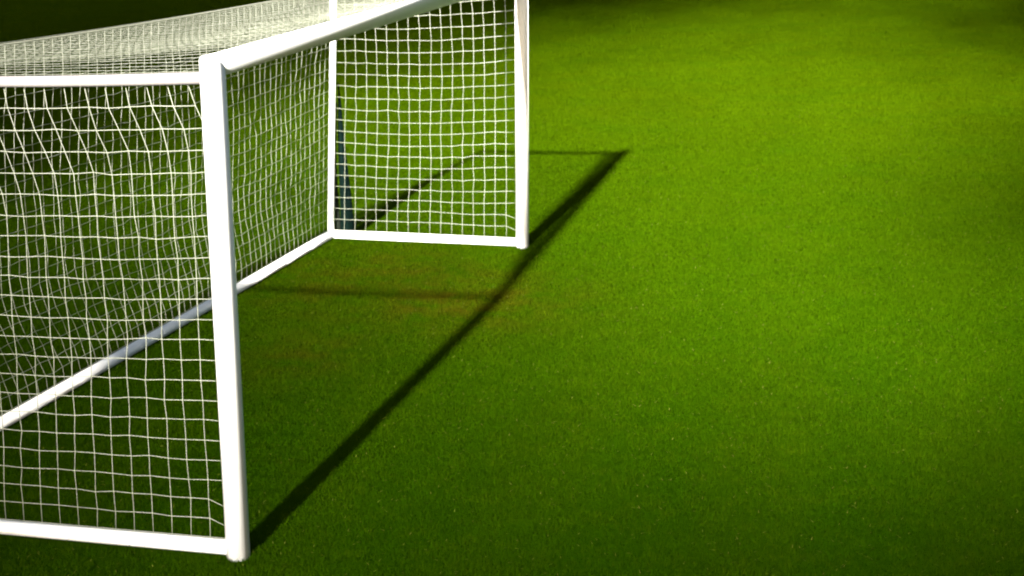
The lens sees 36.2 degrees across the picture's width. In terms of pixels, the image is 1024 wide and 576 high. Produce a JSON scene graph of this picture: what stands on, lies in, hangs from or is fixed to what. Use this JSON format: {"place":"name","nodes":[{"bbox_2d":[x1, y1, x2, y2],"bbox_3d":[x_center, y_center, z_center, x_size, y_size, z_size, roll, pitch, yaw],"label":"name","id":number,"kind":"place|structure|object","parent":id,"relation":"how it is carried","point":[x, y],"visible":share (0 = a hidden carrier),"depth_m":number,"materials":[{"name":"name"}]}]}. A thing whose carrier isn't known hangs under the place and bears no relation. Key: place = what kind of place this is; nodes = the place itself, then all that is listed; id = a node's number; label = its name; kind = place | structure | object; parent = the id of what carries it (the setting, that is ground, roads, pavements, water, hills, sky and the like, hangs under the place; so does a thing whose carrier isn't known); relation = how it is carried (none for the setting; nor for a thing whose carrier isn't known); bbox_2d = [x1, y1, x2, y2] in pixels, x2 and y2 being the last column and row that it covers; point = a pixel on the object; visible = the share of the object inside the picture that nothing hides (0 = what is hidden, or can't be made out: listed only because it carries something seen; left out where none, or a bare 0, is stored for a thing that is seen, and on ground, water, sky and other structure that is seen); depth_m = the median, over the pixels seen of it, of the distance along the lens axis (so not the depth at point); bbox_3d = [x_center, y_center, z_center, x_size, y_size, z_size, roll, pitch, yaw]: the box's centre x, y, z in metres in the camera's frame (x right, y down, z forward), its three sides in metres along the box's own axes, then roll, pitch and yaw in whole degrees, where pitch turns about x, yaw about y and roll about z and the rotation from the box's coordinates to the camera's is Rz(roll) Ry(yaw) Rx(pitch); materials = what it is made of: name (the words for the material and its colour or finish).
{"place":"outdoors","nodes":[
{"label":"outdoors","id":0,"kind":"place"},
{"bbox_2d":[0,0,1023,575],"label":"ground","id":1,"kind":"structure","parent":0,"point":[604,494],"depth_m":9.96,"materials":[{"name":"green plant"}]},
{"bbox_2d":[0,0,528,561],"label":"football goal","id":2,"kind":"object","parent":1,"relation":"on","point":[208,78],"visible":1,"depth_m":8.31,"materials":[{"name":"white paint"}]},
{"bbox_2d":[334,82,354,230],"bbox_3d":[-1.626,-1.221,14.982,0.194,1.500,0.136,3,15,12],"label":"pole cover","id":3,"kind":"object","parent":1,"relation":"on","point":[344,181],"visible":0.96,"depth_m":15.01,"materials":[{"name":"fabric"}]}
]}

